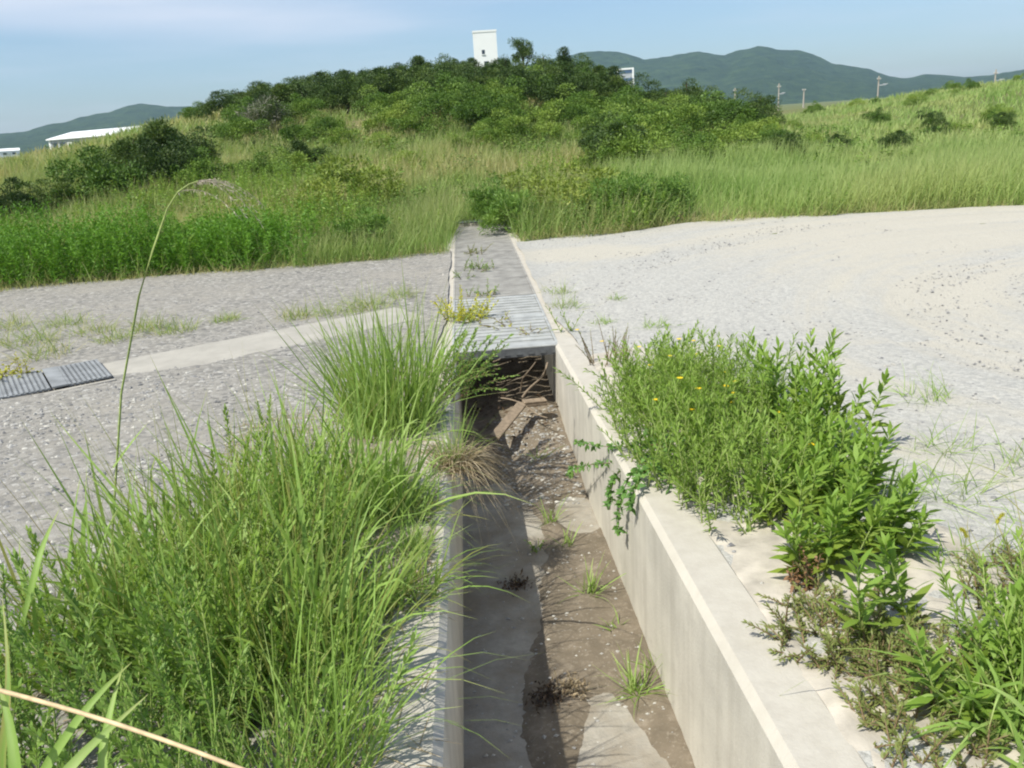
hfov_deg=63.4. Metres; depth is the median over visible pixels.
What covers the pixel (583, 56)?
shrub
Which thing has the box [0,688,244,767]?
dry reed
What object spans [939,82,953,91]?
shrub
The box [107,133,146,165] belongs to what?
pine tree
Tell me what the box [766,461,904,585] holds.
goldenrod
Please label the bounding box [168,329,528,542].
grass clump
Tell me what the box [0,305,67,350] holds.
grass tuft
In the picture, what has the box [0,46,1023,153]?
hills
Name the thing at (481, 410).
leaf litter
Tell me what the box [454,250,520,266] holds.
drain grate
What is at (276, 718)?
grass tuft
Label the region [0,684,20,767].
grass shoot
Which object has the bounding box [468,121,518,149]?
shrub
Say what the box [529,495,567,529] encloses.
channel weed
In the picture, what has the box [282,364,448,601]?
bank dirt
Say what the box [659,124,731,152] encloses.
shrub
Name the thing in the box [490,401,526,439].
driftwood board
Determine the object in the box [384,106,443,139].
shrub
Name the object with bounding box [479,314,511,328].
grate weed
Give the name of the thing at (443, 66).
shrub
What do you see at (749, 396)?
yellow flower weed
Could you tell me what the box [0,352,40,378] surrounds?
creeper
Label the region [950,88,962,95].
shrub
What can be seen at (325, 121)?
shrub
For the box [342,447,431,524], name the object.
grass tuft
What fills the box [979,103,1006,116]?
shrub
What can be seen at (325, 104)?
shrub
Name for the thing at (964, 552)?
grass tuft
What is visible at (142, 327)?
grass tuft
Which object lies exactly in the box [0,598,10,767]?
grass shoot
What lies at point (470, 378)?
bush clover
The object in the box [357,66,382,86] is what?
shrub
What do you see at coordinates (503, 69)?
shrub
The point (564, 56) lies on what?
pine tree
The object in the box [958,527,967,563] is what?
foxtail
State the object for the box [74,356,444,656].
grass clump
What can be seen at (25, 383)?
gutter grate
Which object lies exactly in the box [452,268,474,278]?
grate weed
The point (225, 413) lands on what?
bush clover
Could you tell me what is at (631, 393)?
yellow flower weed
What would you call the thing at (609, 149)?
shrub
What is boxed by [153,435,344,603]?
bush clover
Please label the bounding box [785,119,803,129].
shrub
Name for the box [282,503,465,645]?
grass tuft
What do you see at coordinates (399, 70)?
shrub
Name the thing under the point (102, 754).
grass shoot
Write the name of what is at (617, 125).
shrub
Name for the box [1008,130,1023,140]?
shrub
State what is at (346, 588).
grass clump
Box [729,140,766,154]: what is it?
shrub
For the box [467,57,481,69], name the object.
pine tree
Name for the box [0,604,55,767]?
bush clover
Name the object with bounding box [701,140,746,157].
shrub
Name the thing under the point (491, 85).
shrub
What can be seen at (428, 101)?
shrub
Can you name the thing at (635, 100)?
shrub
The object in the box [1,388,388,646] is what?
grass clump
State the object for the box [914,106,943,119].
shrub
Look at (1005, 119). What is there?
shrub
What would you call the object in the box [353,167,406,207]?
shrub
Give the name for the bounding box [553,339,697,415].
yellow flower weed
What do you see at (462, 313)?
yellow weed
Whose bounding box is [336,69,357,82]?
shrub
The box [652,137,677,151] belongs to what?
shrub
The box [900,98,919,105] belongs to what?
shrub
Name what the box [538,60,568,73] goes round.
shrub
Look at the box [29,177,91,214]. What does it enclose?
shrub
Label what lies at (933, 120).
shrub
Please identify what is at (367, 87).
shrub
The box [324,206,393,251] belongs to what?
shrub
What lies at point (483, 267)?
grate weed
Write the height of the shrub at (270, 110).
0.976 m
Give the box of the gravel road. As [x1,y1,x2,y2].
[0,250,450,767]
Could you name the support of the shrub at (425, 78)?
on the ground at (790, 108)
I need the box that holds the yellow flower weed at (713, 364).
[694,329,818,397]
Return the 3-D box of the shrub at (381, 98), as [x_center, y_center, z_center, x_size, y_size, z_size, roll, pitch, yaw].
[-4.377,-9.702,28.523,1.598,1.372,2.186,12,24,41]
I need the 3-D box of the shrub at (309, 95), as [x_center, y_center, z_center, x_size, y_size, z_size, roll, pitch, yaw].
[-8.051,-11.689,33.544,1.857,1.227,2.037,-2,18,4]
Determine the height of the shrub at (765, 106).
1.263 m
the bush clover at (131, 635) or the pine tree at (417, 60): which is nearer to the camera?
the bush clover at (131, 635)
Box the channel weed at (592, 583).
[558,551,625,603]
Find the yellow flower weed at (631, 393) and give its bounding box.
[594,354,733,437]
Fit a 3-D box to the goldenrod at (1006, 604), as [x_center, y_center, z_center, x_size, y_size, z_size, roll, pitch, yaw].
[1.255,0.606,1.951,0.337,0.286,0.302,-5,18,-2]
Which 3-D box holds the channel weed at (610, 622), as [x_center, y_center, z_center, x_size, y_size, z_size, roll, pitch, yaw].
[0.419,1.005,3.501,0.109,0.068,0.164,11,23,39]
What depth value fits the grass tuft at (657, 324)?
6.58 m
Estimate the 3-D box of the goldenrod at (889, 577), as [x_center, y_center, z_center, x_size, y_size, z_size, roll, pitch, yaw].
[0.964,0.541,2.211,0.342,0.321,0.212,-14,20,-28]
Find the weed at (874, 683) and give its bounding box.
[833,628,1014,739]
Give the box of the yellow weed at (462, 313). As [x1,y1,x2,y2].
[430,285,498,322]
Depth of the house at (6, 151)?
348.67 m
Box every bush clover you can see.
[0,520,131,706]
[0,547,218,767]
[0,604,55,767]
[6,567,333,767]
[12,513,255,767]
[27,585,118,767]
[87,469,294,696]
[99,627,423,767]
[113,508,344,763]
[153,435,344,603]
[184,401,360,553]
[185,394,301,561]
[205,432,378,625]
[394,327,520,401]
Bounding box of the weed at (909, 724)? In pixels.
[831,675,1015,767]
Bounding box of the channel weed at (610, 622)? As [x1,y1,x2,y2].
[592,605,627,630]
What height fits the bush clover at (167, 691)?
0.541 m
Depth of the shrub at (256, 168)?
19.85 m
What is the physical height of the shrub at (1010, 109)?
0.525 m
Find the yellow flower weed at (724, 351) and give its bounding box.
[627,330,760,410]
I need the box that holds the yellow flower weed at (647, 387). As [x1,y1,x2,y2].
[606,355,749,443]
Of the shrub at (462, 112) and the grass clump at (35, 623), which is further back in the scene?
the shrub at (462, 112)
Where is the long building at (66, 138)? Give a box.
[46,126,137,148]
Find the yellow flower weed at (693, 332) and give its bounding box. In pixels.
[639,319,731,384]
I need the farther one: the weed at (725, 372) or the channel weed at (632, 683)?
the weed at (725, 372)
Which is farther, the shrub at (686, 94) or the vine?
the shrub at (686, 94)
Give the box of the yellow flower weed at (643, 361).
[581,328,717,392]
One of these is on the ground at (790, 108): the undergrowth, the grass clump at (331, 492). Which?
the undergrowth
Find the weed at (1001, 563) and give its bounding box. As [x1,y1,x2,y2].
[977,526,1023,586]
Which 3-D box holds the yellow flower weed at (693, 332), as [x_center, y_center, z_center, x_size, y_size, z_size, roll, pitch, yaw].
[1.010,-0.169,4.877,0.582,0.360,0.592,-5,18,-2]
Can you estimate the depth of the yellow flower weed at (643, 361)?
4.80 m
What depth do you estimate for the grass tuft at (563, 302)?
7.47 m
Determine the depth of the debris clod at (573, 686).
3.11 m
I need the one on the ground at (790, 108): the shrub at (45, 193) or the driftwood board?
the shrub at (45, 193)
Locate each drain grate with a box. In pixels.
[452,316,557,361]
[453,276,534,299]
[453,294,544,322]
[454,240,514,253]
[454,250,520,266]
[454,262,526,280]
[455,224,506,234]
[455,231,510,243]
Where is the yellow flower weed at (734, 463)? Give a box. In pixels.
[654,412,819,533]
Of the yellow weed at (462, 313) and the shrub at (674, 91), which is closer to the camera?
the yellow weed at (462, 313)
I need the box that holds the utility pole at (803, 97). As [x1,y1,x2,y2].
[802,89,805,107]
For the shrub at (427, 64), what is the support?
on the ground at (790, 108)
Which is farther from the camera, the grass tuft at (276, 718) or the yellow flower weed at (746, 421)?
the yellow flower weed at (746, 421)
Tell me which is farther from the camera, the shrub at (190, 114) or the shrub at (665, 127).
the shrub at (190, 114)
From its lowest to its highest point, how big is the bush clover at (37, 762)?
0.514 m
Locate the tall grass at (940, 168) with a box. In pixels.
[576,78,1023,231]
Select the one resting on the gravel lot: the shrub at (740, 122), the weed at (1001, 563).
the weed at (1001, 563)
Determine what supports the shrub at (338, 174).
on the ground at (790, 108)
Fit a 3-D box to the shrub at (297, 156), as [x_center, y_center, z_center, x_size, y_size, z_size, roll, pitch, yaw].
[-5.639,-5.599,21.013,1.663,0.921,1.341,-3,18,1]
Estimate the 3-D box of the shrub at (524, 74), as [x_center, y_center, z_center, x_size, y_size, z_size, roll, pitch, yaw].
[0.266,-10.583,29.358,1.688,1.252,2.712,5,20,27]
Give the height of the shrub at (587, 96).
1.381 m
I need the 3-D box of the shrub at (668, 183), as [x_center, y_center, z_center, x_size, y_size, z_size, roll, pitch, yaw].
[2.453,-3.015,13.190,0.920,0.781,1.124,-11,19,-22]
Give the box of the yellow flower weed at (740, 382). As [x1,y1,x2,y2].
[673,349,818,432]
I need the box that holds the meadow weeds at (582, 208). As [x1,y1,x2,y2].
[232,167,854,264]
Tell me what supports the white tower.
on the ground at (790, 108)
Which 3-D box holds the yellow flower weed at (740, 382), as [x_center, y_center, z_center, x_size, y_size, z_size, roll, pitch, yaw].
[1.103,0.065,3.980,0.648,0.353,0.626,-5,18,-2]
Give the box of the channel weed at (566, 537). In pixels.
[542,520,580,548]
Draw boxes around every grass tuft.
[0,303,46,331]
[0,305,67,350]
[0,321,83,363]
[27,303,113,328]
[52,313,127,337]
[86,324,138,344]
[100,308,174,337]
[102,612,436,767]
[109,528,530,767]
[139,309,208,337]
[205,308,244,324]
[269,297,323,322]
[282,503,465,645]
[303,295,365,316]
[326,279,400,314]
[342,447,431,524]
[349,445,514,544]
[363,501,515,657]
[368,496,483,567]
[369,280,422,298]
[395,387,539,567]
[540,276,576,295]
[550,287,594,310]
[583,313,616,325]
[604,293,627,300]
[632,314,687,330]
[884,360,971,405]
[884,443,1022,518]
[890,405,1010,463]
[897,496,1022,582]
[960,413,1023,482]
[965,454,1023,549]
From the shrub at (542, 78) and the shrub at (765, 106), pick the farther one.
the shrub at (542, 78)
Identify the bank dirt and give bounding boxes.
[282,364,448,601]
[590,345,1023,767]
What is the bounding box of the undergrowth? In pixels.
[0,188,351,289]
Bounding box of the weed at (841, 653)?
[791,611,957,706]
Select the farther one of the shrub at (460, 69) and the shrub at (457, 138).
the shrub at (460, 69)
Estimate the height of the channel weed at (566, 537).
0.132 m
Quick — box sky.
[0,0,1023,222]
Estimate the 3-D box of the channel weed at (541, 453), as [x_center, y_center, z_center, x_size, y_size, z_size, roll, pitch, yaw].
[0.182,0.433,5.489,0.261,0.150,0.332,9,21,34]
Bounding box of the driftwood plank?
[522,397,547,407]
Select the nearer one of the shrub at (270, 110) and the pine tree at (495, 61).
the shrub at (270, 110)
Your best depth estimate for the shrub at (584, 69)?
32.22 m
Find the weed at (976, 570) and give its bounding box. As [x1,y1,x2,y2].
[947,541,1023,616]
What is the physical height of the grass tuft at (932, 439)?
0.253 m
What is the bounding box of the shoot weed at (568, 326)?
[545,304,583,332]
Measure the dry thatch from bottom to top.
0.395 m
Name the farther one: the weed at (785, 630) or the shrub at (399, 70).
the shrub at (399, 70)
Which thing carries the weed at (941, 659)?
on the bank dirt at (752, 564)
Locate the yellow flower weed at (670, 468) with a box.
[637,395,803,509]
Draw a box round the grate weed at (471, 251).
[464,242,493,254]
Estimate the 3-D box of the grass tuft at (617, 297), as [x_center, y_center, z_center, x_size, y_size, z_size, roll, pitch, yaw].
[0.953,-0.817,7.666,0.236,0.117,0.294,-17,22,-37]
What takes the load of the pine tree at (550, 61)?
on the ground at (790, 108)
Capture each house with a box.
[0,148,10,156]
[9,148,19,156]
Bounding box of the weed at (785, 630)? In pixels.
[740,584,928,672]
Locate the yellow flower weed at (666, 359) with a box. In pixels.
[593,334,729,413]
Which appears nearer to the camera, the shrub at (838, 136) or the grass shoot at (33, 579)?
the grass shoot at (33, 579)
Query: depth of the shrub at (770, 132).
22.80 m
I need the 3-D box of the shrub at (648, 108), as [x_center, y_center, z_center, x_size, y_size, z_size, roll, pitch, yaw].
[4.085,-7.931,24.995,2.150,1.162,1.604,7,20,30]
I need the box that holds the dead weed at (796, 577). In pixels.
[783,544,823,592]
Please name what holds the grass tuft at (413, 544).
on the drainage channel
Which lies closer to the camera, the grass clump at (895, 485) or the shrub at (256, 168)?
the grass clump at (895, 485)
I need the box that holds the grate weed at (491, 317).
[475,311,509,323]
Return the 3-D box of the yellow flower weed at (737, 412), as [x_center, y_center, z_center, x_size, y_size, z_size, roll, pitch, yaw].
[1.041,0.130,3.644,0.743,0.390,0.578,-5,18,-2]
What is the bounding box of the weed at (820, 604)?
[753,560,931,641]
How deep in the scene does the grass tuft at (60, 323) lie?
8.16 m
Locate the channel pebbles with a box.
[466,405,672,767]
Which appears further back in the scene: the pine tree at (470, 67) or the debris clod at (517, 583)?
the pine tree at (470, 67)
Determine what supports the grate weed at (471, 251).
on the drain grate at (507, 256)
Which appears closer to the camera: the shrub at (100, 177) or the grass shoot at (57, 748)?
the grass shoot at (57, 748)
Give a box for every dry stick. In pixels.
[501,397,547,417]
[520,362,535,392]
[521,362,547,397]
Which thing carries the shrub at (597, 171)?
on the ground at (790, 108)
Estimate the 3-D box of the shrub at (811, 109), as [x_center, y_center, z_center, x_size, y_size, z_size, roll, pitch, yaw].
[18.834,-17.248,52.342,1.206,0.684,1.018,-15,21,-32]
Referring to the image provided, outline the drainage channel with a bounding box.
[370,221,867,767]
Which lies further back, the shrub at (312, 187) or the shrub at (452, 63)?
the shrub at (452, 63)
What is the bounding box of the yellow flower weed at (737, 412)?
[664,372,852,464]
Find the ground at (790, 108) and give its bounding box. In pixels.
[0,84,1023,340]
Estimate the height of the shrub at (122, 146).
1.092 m
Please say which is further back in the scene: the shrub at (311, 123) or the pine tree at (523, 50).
the pine tree at (523, 50)
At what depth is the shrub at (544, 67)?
32.31 m
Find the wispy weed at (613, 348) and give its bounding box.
[575,318,637,366]
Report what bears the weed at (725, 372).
on the bank dirt at (752, 564)
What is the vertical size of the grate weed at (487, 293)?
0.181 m
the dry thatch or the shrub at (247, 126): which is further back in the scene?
the shrub at (247, 126)
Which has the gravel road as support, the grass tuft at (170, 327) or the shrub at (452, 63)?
the grass tuft at (170, 327)
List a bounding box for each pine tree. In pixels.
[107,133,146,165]
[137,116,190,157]
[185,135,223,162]
[226,88,244,101]
[245,81,273,91]
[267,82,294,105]
[280,76,303,84]
[293,70,336,83]
[324,83,356,112]
[370,65,400,89]
[389,62,410,72]
[408,55,427,67]
[455,64,481,72]
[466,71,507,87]
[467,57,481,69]
[481,56,513,67]
[495,57,512,72]
[507,37,536,65]
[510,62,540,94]
[529,53,558,71]
[555,46,577,67]
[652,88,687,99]
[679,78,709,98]
[743,92,782,115]
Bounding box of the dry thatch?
[10,399,467,767]
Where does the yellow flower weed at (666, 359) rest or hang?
on the bank dirt at (752, 564)
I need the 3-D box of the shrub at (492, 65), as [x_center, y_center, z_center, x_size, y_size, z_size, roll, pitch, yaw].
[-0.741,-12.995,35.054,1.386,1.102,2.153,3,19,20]
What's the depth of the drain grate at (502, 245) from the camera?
11.38 m
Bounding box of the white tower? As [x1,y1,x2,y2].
[472,29,497,66]
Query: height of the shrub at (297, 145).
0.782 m
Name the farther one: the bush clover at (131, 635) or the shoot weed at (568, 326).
the shoot weed at (568, 326)
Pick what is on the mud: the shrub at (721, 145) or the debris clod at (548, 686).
the debris clod at (548, 686)
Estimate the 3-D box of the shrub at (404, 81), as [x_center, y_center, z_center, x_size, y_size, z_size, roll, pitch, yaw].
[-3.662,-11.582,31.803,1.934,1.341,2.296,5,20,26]
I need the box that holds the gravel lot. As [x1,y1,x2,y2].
[515,205,1023,767]
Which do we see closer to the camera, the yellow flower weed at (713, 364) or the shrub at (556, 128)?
the yellow flower weed at (713, 364)
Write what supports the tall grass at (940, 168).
on the ground at (790, 108)
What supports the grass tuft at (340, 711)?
on the gravel road
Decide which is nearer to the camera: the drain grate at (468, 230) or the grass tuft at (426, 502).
the grass tuft at (426, 502)
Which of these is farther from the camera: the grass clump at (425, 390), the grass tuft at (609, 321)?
the grass tuft at (609, 321)
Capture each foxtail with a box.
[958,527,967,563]
[992,512,1005,554]
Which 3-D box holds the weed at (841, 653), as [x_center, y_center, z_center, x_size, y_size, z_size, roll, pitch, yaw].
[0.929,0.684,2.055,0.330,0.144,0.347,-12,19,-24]
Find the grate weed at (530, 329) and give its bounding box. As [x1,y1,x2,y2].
[516,322,547,335]
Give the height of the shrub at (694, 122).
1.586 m
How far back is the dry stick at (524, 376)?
6.27 m
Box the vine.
[564,422,704,535]
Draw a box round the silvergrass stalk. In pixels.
[84,178,264,529]
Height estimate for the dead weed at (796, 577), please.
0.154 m
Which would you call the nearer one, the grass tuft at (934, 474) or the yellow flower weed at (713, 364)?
the grass tuft at (934, 474)
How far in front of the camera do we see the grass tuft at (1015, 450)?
3.30 m
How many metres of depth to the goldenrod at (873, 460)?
2.99 m
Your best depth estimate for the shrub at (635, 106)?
25.93 m
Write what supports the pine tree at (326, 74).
on the ground at (790, 108)
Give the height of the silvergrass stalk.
1.339 m
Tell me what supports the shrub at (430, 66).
on the ground at (790, 108)
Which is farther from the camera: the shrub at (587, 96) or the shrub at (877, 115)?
the shrub at (877, 115)
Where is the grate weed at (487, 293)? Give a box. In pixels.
[465,278,498,296]
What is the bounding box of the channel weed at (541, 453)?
[520,440,564,461]
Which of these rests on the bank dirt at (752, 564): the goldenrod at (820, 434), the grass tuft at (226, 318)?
the goldenrod at (820, 434)
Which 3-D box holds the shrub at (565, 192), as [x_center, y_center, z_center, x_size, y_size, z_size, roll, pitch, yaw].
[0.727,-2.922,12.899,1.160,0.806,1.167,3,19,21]
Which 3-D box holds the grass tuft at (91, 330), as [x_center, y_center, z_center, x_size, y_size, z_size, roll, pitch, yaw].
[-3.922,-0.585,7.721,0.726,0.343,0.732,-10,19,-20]
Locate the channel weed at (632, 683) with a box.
[592,635,677,710]
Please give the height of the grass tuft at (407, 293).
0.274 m
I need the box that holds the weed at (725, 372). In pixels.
[646,330,800,421]
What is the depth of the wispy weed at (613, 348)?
5.49 m
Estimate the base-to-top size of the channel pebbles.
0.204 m
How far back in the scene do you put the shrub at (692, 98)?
28.02 m
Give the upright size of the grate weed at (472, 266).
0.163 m
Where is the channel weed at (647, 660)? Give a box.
[630,643,657,675]
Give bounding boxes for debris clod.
[497,568,540,596]
[522,675,569,712]
[552,670,599,700]
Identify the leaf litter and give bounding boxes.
[466,357,560,455]
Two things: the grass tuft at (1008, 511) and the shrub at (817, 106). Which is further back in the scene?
the shrub at (817, 106)
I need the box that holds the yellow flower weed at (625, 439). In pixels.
[597,374,732,469]
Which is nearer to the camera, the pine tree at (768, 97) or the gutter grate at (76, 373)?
the gutter grate at (76, 373)
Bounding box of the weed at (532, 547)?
[524,538,546,552]
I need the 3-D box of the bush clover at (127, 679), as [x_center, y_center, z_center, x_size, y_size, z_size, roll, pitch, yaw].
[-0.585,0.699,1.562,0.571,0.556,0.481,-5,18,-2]
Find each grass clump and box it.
[0,422,401,742]
[0,439,301,699]
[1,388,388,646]
[41,425,475,767]
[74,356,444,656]
[135,342,425,525]
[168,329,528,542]
[252,260,515,451]
[781,593,1023,767]
[785,434,998,534]
[907,532,1023,651]
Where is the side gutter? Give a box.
[41,307,422,392]
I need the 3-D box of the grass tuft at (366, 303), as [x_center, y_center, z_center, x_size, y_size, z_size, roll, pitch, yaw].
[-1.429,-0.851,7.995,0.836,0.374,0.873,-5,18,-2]
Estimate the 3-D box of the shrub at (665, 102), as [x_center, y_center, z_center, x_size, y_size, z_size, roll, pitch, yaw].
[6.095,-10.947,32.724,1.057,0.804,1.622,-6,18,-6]
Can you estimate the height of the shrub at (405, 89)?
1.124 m
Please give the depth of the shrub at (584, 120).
23.76 m
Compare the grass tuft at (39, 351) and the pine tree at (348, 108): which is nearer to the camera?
the grass tuft at (39, 351)
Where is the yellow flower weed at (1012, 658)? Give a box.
[911,527,1023,716]
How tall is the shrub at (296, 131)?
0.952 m
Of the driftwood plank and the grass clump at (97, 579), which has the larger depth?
the driftwood plank
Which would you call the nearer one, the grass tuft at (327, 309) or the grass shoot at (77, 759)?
the grass shoot at (77, 759)
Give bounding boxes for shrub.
[0,176,52,221]
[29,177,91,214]
[37,187,57,208]
[40,145,149,208]
[77,146,128,178]
[93,138,181,176]
[121,134,199,189]
[153,125,219,176]
[161,145,237,192]
[180,101,213,119]
[193,96,223,110]
[196,89,242,116]
[207,110,273,144]
[219,96,263,128]
[226,151,292,183]
[235,92,299,128]
[236,84,271,98]
[243,90,271,105]
[245,99,293,125]
[266,81,317,103]
[267,146,318,174]
[271,139,335,164]
[277,117,322,143]
[280,92,324,121]
[293,80,331,108]
[293,175,347,221]
[302,71,346,93]
[303,116,345,133]
[303,150,383,202]
[306,111,342,134]
[310,75,363,112]
[313,75,368,109]
[319,122,362,148]
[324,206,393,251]
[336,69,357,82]
[348,70,403,112]
[349,80,398,105]
[349,83,410,118]
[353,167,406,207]
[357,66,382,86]
[361,99,411,130]
[363,130,390,148]
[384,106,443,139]
[389,64,448,89]
[389,149,428,165]
[393,66,408,79]
[399,87,442,112]
[404,66,445,95]
[404,80,462,125]
[412,61,435,69]
[421,60,437,69]
[422,72,471,103]
[425,52,468,83]
[433,69,478,88]
[435,90,512,133]
[438,76,479,93]
[441,84,489,115]
[444,131,482,150]
[447,57,468,71]
[451,62,462,72]
[456,66,502,87]
[457,60,483,81]
[458,81,503,99]
[464,107,532,143]
[464,175,520,222]
[467,92,526,125]
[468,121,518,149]
[473,77,501,92]
[474,63,504,75]
[474,65,514,78]
[476,75,529,110]
[477,186,546,236]
[496,67,547,101]
[501,166,553,197]
[504,57,525,78]
[512,97,568,129]
[519,172,591,220]
[520,119,564,140]
[521,63,562,100]
[529,57,555,78]
[533,60,591,104]
[533,73,596,104]
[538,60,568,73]
[546,159,629,207]
[547,96,595,126]
[554,82,606,114]
[562,62,603,87]
[566,177,631,218]
[570,107,614,139]
[572,52,596,68]
[572,115,618,137]
[572,125,671,170]
[577,110,648,151]
[580,72,637,101]
[580,131,659,168]
[581,121,643,166]
[582,64,612,81]
[583,65,636,96]
[587,102,679,140]
[591,170,672,226]
[596,85,643,104]
[597,83,647,112]
[597,100,638,117]
[602,122,653,142]
[604,130,670,159]
[605,110,660,127]
[607,98,648,114]
[614,72,662,102]
[618,96,654,114]
[629,101,676,130]
[633,97,662,111]
[638,97,652,112]
[639,172,699,216]
[647,97,670,106]
[649,91,709,136]
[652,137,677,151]
[654,90,680,103]
[658,88,673,96]
[659,96,675,105]
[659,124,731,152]
[664,131,720,161]
[665,94,720,128]
[681,90,700,99]
[686,95,719,122]
[691,89,766,128]
[695,85,727,102]
[698,120,761,147]
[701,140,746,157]
[720,88,784,122]
[721,113,763,132]
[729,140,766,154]
[731,115,785,141]
[732,106,772,128]
[756,123,791,146]
[771,109,786,123]
[771,131,809,156]
[772,132,790,143]
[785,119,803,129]
[799,132,824,145]
[801,106,819,113]
[807,100,825,110]
[823,133,853,147]
[845,98,864,107]
[861,107,892,126]
[876,129,915,146]
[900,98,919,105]
[906,92,927,102]
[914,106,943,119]
[920,116,952,135]
[921,112,945,127]
[923,88,939,95]
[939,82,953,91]
[945,81,965,89]
[945,118,975,133]
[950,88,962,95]
[957,78,982,91]
[978,111,997,123]
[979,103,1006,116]
[988,111,1018,127]
[992,107,1015,116]
[1008,73,1023,80]
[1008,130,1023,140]
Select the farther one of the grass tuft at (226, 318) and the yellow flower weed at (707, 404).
the grass tuft at (226, 318)
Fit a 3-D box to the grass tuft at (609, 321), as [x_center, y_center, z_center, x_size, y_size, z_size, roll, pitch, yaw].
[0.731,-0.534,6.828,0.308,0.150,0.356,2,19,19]
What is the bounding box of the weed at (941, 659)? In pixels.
[857,618,1023,737]
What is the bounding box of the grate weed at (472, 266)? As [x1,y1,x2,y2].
[463,255,482,270]
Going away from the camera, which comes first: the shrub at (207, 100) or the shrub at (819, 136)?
the shrub at (819, 136)
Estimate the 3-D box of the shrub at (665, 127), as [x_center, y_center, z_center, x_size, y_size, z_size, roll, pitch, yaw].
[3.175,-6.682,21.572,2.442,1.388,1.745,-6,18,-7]
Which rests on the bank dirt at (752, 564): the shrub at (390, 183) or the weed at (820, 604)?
the weed at (820, 604)
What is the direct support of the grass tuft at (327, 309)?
on the gravel road
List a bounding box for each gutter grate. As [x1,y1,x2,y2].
[0,370,50,398]
[42,359,111,388]
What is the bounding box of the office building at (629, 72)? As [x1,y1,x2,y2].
[618,67,633,83]
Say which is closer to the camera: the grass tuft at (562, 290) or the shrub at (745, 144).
the grass tuft at (562, 290)
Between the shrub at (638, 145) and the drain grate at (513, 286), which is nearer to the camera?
the drain grate at (513, 286)
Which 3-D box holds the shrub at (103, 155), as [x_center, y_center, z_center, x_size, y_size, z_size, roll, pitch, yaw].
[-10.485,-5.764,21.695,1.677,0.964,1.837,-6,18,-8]
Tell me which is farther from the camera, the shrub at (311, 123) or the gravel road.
the shrub at (311, 123)
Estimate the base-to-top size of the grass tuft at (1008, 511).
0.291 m
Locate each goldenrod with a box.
[739,326,850,433]
[740,434,867,530]
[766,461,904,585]
[769,366,842,451]
[776,395,855,498]
[784,348,894,446]
[820,415,902,505]
[824,531,933,643]
[834,442,944,561]
[892,610,1023,742]
[977,575,1023,705]
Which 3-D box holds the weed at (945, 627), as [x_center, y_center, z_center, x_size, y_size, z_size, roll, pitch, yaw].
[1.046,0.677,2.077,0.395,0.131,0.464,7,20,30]
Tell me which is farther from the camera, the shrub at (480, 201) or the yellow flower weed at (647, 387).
the shrub at (480, 201)
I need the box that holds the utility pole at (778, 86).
[777,83,784,110]
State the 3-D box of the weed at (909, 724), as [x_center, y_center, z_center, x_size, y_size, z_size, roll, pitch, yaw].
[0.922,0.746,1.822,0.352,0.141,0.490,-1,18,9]
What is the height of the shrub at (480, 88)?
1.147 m
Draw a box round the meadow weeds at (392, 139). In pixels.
[18,100,1022,217]
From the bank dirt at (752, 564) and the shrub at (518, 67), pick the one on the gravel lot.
the bank dirt at (752, 564)
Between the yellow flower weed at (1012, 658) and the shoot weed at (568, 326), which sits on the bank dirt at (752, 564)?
the yellow flower weed at (1012, 658)
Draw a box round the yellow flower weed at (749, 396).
[642,352,767,425]
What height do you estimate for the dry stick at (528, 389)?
0.271 m
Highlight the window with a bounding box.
[618,70,631,73]
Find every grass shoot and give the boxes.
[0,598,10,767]
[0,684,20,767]
[19,510,58,640]
[40,662,131,767]
[63,695,146,767]
[97,667,122,767]
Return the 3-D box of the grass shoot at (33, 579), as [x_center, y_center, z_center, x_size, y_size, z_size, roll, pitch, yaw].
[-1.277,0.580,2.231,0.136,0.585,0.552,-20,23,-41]
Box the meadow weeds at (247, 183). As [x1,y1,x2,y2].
[0,140,684,281]
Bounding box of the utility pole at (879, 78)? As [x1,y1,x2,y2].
[877,76,887,96]
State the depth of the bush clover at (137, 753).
1.57 m
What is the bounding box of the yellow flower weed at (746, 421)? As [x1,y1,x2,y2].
[688,392,858,493]
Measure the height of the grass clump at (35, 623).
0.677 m
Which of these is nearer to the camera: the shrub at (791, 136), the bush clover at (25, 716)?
the bush clover at (25, 716)
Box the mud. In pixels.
[461,355,694,767]
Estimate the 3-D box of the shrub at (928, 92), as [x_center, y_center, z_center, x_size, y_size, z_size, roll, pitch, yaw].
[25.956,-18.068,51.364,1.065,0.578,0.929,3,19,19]
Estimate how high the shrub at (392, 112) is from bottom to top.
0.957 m
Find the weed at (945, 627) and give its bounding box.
[851,593,989,700]
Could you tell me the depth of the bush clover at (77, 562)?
2.17 m
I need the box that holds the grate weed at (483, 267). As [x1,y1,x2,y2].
[471,259,493,271]
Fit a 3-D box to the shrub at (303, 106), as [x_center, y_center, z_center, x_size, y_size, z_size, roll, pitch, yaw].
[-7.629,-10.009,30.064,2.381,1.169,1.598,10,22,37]
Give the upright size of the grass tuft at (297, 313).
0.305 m
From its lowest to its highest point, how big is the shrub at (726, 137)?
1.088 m
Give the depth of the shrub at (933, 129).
26.40 m
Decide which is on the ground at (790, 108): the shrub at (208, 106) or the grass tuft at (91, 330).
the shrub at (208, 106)
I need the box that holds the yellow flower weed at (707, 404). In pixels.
[658,375,779,477]
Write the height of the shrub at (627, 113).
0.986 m
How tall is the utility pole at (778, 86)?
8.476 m

